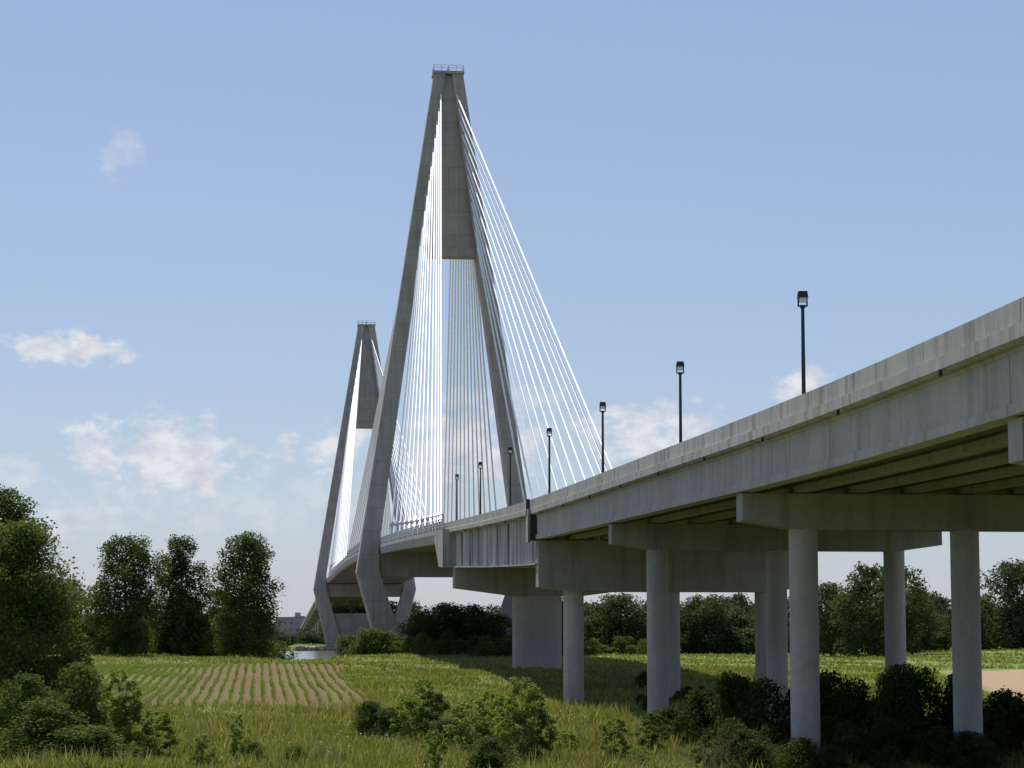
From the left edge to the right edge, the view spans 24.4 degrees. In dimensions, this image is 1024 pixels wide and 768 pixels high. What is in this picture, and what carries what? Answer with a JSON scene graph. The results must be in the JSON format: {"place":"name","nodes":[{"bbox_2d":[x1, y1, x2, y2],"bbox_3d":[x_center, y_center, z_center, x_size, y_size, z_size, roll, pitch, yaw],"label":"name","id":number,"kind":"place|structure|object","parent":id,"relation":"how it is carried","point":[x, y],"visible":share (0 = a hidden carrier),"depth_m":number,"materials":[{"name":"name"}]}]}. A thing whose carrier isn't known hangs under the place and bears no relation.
{"place":"outdoors","nodes":[
{"label":"outdoors","id":0,"kind":"place"},
{"bbox_2d":[0,0,1023,621],"label":"sky","id":1,"kind":"structure","parent":0,"point":[204,204],"materials":[{"name":"blue"}]},
{"bbox_2d":[13,642,1023,766],"bbox_3d":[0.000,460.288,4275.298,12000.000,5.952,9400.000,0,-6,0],"label":"ground","id":2,"kind":"structure","parent":0,"point":[995,679],"depth_m":267.85,"materials":[{"name":"brown soil"}]},
{"bbox_2d":[0,670,59,746],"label":"shrub","id":3,"kind":"object","parent":2,"relation":"on","point":[30,683],"visible":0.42,"depth_m":133.49,"materials":[{"name":"green plant"}]},
{"bbox_2d":[0,690,61,740],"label":"shrub","id":4,"kind":"object","parent":2,"relation":"on","point":[14,706],"visible":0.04,"depth_m":138.17,"materials":[{"name":"green plant"}]},
{"bbox_2d":[0,483,65,675],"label":"maple tree","id":5,"kind":"object","parent":2,"relation":"on","point":[8,506],"visible":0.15,"depth_m":229.06,"materials":[{"name":"green plant"}]},
{"bbox_2d":[0,696,92,758],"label":"shrub","id":6,"kind":"object","parent":2,"relation":"on","point":[38,725],"visible":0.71,"depth_m":125.86,"materials":[{"name":"green plant"}]},
{"bbox_2d":[0,515,94,727],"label":"maple tree","id":7,"kind":"object","parent":2,"relation":"on","point":[19,543],"visible":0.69,"depth_m":148.13,"materials":[{"name":"green plant"}]},
{"bbox_2d":[47,576,93,640],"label":"cottonwood tree","id":8,"kind":"object","parent":2,"relation":"on","point":[76,593],"visible":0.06,"depth_m":441.74,"materials":[{"name":"green plant"}]},
{"bbox_2d":[36,643,112,727],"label":"shrub","id":9,"kind":"object","parent":2,"relation":"on","point":[87,658],"visible":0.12,"depth_m":150.36,"materials":[{"name":"green plant"}]},
{"bbox_2d":[47,658,111,740],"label":"shrub","id":10,"kind":"object","parent":2,"relation":"on","point":[82,689],"visible":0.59,"depth_m":141.48,"materials":[{"name":"green plant"}]},
{"bbox_2d":[23,724,151,761],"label":"shrub","id":11,"kind":"object","parent":2,"relation":"on","point":[93,734],"visible":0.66,"depth_m":124.91,"materials":[{"name":"green plant"}]},
{"bbox_2d":[97,669,144,752],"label":"sapling tree","id":12,"kind":"object","parent":2,"relation":"on","point":[115,711],"visible":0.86,"depth_m":129.68,"materials":[{"name":"green plant"}]},
{"bbox_2d":[80,532,171,655],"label":"cottonwood tree","id":13,"kind":"object","parent":2,"relation":"on","point":[125,634],"visible":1,"depth_m":415.98,"materials":[{"name":"green plant"}]},
{"bbox_2d":[106,693,156,755],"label":"sapling tree","id":14,"kind":"object","parent":2,"relation":"on","point":[146,731],"visible":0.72,"depth_m":129.92,"materials":[{"name":"green plant"}]},
{"bbox_2d":[136,708,187,755],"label":"sapling tree","id":15,"kind":"object","parent":2,"relation":"on","point":[158,727],"visible":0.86,"depth_m":131.55,"materials":[{"name":"green plant"}]},
{"bbox_2d":[151,534,216,654],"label":"cottonwood tree","id":16,"kind":"object","parent":2,"relation":"on","point":[179,592],"visible":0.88,"depth_m":429.26,"materials":[{"name":"green plant"}]},
{"bbox_2d":[14,661,367,705],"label":"corn rows","id":17,"kind":"object","parent":2,"relation":"on","point":[104,669],"visible":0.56,"depth_m":256.55,"materials":[{"name":"green plant"}]},
{"bbox_2d":[187,733,217,765],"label":"sapling tree","id":18,"kind":"object","parent":2,"relation":"on","point":[200,749],"visible":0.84,"depth_m":122.52,"materials":[{"name":"green plant"}]},
{"bbox_2d":[194,588,237,652],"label":"cottonwood tree","id":19,"kind":"object","parent":2,"relation":"on","point":[211,608],"visible":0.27,"depth_m":432.52,"materials":[{"name":"green plant"}]},
{"bbox_2d":[225,713,251,761],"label":"sapling tree","id":20,"kind":"object","parent":2,"relation":"on","point":[233,748],"visible":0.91,"depth_m":126.63,"materials":[{"name":"green plant"}]},
{"bbox_2d":[205,530,286,658],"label":"cottonwood tree","id":21,"kind":"object","parent":2,"relation":"on","point":[253,569],"visible":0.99,"depth_m":396.97,"materials":[{"name":"green plant"}]},
{"bbox_2d":[231,740,267,759],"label":"shrub","id":22,"kind":"object","parent":2,"relation":"on","point":[253,745],"visible":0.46,"depth_m":128.29,"materials":[{"name":"green plant"}]},
{"bbox_2d":[276,612,304,639],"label":"walls","id":23,"kind":"structure","parent":2,"relation":"on","point":[288,626],"depth_m":1392.86,"materials":[{"name":"grey concrete"}]},
{"bbox_2d":[278,622,298,630],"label":"windows and door","id":24,"kind":"structure","parent":23,"relation":"attached to","point":[290,623],"depth_m":1392.68,"materials":[{"name":"grey glass"}]},
{"bbox_2d":[282,744,307,759],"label":"shrub","id":25,"kind":"object","parent":2,"relation":"on","point":[297,748],"visible":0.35,"depth_m":125.42,"materials":[{"name":"green plant"}]},
{"bbox_2d":[295,646,368,650],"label":"riprap rocks","id":26,"kind":"object","parent":2,"relation":"on","point":[311,648],"visible":0.24,"depth_m":818.21,"materials":[{"name":"grey stone"}]},
{"bbox_2d":[2,709,671,767],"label":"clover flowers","id":27,"kind":"object","parent":2,"relation":"on","point":[391,737],"visible":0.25,"depth_m":142.62,"materials":[{"name":"plant"}]},
{"bbox_2d":[35,609,646,659],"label":"riverbank bushes","id":28,"kind":"object","parent":2,"relation":"on","point":[389,642],"visible":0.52,"depth_m":427.09,"materials":[{"name":"green plant"}]},
{"bbox_2d":[349,700,384,736],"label":"shrub","id":29,"kind":"object","parent":2,"relation":"on","point":[366,708],"visible":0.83,"depth_m":156.02,"materials":[{"name":"green plant"}]},
{"bbox_2d":[359,707,411,738],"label":"shrub","id":30,"kind":"object","parent":2,"relation":"on","point":[386,716],"visible":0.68,"depth_m":154.91,"materials":[{"name":"green plant"}]},
{"bbox_2d":[390,694,420,740],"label":"sapling tree","id":31,"kind":"object","parent":2,"relation":"on","point":[412,712],"visible":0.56,"depth_m":150.34,"materials":[{"name":"green plant"}]},
{"bbox_2d":[393,612,443,650],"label":"riverside tree","id":32,"kind":"object","parent":2,"relation":"on","point":[415,630],"visible":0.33,"depth_m":446.31,"materials":[{"name":"green plant"}]},
{"bbox_2d":[399,679,442,740],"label":"sapling tree","id":33,"kind":"object","parent":2,"relation":"on","point":[419,686],"visible":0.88,"depth_m":148.50,"materials":[{"name":"green plant"}]},
{"bbox_2d":[420,729,449,767],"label":"sapling tree","id":34,"kind":"object","parent":2,"relation":"on","point":[435,744],"visible":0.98,"depth_m":123.62,"materials":[{"name":"green plant"}]},
{"bbox_2d":[416,693,462,740],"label":"sapling tree","id":35,"kind":"object","parent":2,"relation":"on","point":[443,705],"visible":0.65,"depth_m":147.41,"materials":[{"name":"green plant"}]},
{"bbox_2d":[417,602,470,653],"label":"riverside tree","id":36,"kind":"object","parent":2,"relation":"on","point":[443,609],"visible":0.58,"depth_m":443.20,"materials":[{"name":"green plant"}]},
{"bbox_2d":[420,718,475,746],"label":"shrub","id":37,"kind":"object","parent":2,"relation":"on","point":[447,721],"visible":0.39,"depth_m":144.23,"materials":[{"name":"green plant"}]},
{"bbox_2d":[442,698,500,751],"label":"sapling tree","id":38,"kind":"object","parent":2,"relation":"on","point":[484,726],"visible":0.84,"depth_m":138.51,"materials":[{"name":"green plant"}]},
{"bbox_2d":[437,603,510,648],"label":"riverside tree","id":39,"kind":"object","parent":2,"relation":"on","point":[474,612],"visible":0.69,"depth_m":442.53,"materials":[{"name":"green plant"}]},
{"bbox_2d":[461,735,518,767],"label":"shrub","id":40,"kind":"object","parent":2,"relation":"on","point":[488,752],"visible":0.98,"depth_m":121.28,"materials":[{"name":"green plant"}]},
{"bbox_2d":[468,613,511,643],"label":"riverside tree","id":41,"kind":"object","parent":2,"relation":"on","point":[503,619],"visible":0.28,"depth_m":446.53,"materials":[{"name":"green plant"}]},
{"bbox_2d":[472,690,510,737],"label":"sapling tree","id":42,"kind":"object","parent":2,"relation":"on","point":[497,701],"visible":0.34,"depth_m":140.69,"materials":[{"name":"green plant"}]},
{"bbox_2d":[488,703,528,757],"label":"sapling tree","id":43,"kind":"object","parent":2,"relation":"on","point":[498,716],"visible":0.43,"depth_m":131.60,"materials":[{"name":"green plant"}]},
{"bbox_2d":[0,648,1023,767],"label":"meadow grass","id":44,"kind":"structure","parent":2,"relation":"on","point":[704,672],"depth_m":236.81,"materials":[{"name":"green plant"}]},
{"bbox_2d":[498,726,543,749],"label":"shrub","id":45,"kind":"object","parent":2,"relation":"on","point":[520,733],"visible":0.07,"depth_m":137.16,"materials":[{"name":"green plant"}]},
{"bbox_2d":[498,677,546,759],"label":"sapling tree","id":46,"kind":"object","parent":2,"relation":"on","point":[529,708],"visible":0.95,"depth_m":129.53,"materials":[{"name":"green plant"}]},
{"bbox_2d":[26,589,1023,654],"bbox_3d":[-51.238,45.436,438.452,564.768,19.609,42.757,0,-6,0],"label":"riverside tree line","id":47,"kind":"object","parent":2,"relation":"on","point":[741,634],"visible":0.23,"depth_m":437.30,"materials":[{"name":"green plant"}]},
{"bbox_2d":[515,692,558,756],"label":"sapling tree","id":48,"kind":"object","parent":2,"relation":"on","point":[544,743],"visible":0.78,"depth_m":130.40,"materials":[{"name":"green plant"}]},
{"bbox_2d":[548,730,581,749],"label":"shrub","id":49,"kind":"object","parent":2,"relation":"on","point":[570,733],"visible":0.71,"depth_m":141.38,"materials":[{"name":"green plant"}]},
{"bbox_2d":[584,592,646,647],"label":"riverside tree","id":50,"kind":"object","parent":2,"relation":"on","point":[612,604],"visible":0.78,"depth_m":436.15,"materials":[{"name":"green plant"}]},
{"bbox_2d":[597,718,634,758],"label":"sapling tree","id":51,"kind":"object","parent":2,"relation":"on","point":[617,734],"visible":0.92,"depth_m":133.54,"materials":[{"name":"green plant"}]},
{"bbox_2d":[616,603,643,639],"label":"riverside tree","id":52,"kind":"object","parent":2,"relation":"on","point":[628,616],"visible":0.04,"depth_m":444.49,"materials":[{"name":"green plant"}]},
{"bbox_2d":[624,745,652,767],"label":"shrub","id":53,"kind":"object","parent":2,"relation":"on","point":[642,755],"visible":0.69,"depth_m":126.53,"materials":[{"name":"green plant"}]},
{"bbox_2d":[633,712,674,749],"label":"sapling tree","id":54,"kind":"object","parent":2,"relation":"on","point":[647,724],"visible":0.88,"depth_m":138.48,"materials":[{"name":"green plant"}]},
{"bbox_2d":[300,64,1023,757],"bbox_3d":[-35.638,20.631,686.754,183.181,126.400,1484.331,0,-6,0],"label":"cable stayed bridge","id":55,"kind":"structure","parent":2,"relation":"on","point":[918,446],"depth_m":171.31,"materials":[{"name":"concrete"}]},
{"bbox_2d":[455,474,458,519],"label":"street lamp","id":56,"kind":"object","parent":55,"relation":"on","point":[456,475],"visible":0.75,"depth_m":448.45,"materials":[{"name":"brown metal"}]},
{"bbox_2d":[478,462,482,513],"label":"street lamp","id":57,"kind":"object","parent":55,"relation":"on","point":[480,464],"visible":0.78,"depth_m":400.97,"materials":[{"name":"brown metal"}]},
{"bbox_2d":[508,447,512,505],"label":"street lamp","id":58,"kind":"object","parent":55,"relation":"on","point":[510,449],"visible":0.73,"depth_m":353.33,"materials":[{"name":"brown metal"}]},
{"bbox_2d":[547,428,551,492],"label":"street lamp","id":59,"kind":"object","parent":55,"relation":"on","point":[549,430],"visible":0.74,"depth_m":305.74,"materials":[{"name":"brown metal"}]},
{"bbox_2d":[599,402,605,472],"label":"street lamp","id":60,"kind":"object","parent":55,"relation":"on","point":[602,405],"visible":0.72,"depth_m":258.27,"materials":[{"name":"brown metal"}]},
{"bbox_2d":[676,361,683,442],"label":"street lamp","id":61,"kind":"object","parent":55,"relation":"on","point":[679,365],"visible":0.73,"depth_m":210.73,"materials":[{"name":"brown metal"}]},
{"bbox_2d":[797,291,807,393],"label":"street lamp","id":62,"kind":"object","parent":55,"relation":"on","point":[802,296],"visible":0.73,"depth_m":163.23,"materials":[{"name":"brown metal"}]},
{"bbox_2d":[680,601,694,653],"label":"riverside tree","id":63,"kind":"object","parent":2,"relation":"on","point":[681,622],"visible":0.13,"depth_m":440.93,"materials":[{"name":"green plant"}]},
{"bbox_2d":[689,735,720,767],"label":"sapling tree","id":64,"kind":"object","parent":2,"relation":"on","point":[698,750],"visible":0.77,"depth_m":125.52,"materials":[{"name":"green plant"}]},
{"bbox_2d":[680,592,737,654],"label":"riverside tree","id":65,"kind":"object","parent":2,"relation":"on","point":[713,601],"visible":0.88,"depth_m":435.40,"materials":[{"name":"green plant"}]},
{"bbox_2d":[624,734,850,767],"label":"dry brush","id":66,"kind":"object","parent":2,"relation":"on","point":[712,760],"visible":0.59,"depth_m":122.46,"materials":[{"name":"plant"}]},
{"bbox_2d":[724,605,754,653],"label":"riverside tree","id":67,"kind":"object","parent":2,"relation":"on","point":[740,611],"visible":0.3,"depth_m":441.04,"materials":[{"name":"green plant"}]},
{"bbox_2d":[633,659,1023,767],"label":"shrub thicket","id":68,"kind":"object","parent":2,"relation":"on","point":[848,712],"visible":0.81,"depth_m":132.00,"materials":[{"name":"green plant"}]},
{"bbox_2d":[818,581,859,657],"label":"riverside tree","id":69,"kind":"object","parent":2,"relation":"on","point":[827,637],"visible":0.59,"depth_m":408.10,"materials":[{"name":"green plant"}]},
{"bbox_2d":[827,561,915,657],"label":"riverside tree","id":70,"kind":"object","parent":2,"relation":"on","point":[872,626],"visible":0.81,"depth_m":398.31,"materials":[{"name":"green plant"}]},
{"bbox_2d":[863,565,930,654],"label":"riverside tree","id":71,"kind":"object","parent":2,"relation":"on","point":[911,627],"visible":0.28,"depth_m":412.22,"materials":[{"name":"green plant"}]},
{"bbox_2d":[906,586,951,651],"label":"riverside tree","id":72,"kind":"object","parent":2,"relation":"on","point":[931,625],"visible":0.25,"depth_m":426.01,"materials":[{"name":"green plant"}]},
{"bbox_2d":[980,558,1023,649],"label":"riverside tree","id":73,"kind":"object","parent":2,"relation":"on","point":[1012,582],"visible":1,"depth_m":433.15,"materials":[{"name":"green plant"}]},
{"bbox_2d":[252,650,859,659],"bbox_3d":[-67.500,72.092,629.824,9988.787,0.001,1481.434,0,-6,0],"label":"river","id":74,"kind":"structure","parent":0,"point":[305,655],"depth_m":654.56,"materials":[{"name":"grey liquid"}]}
]}

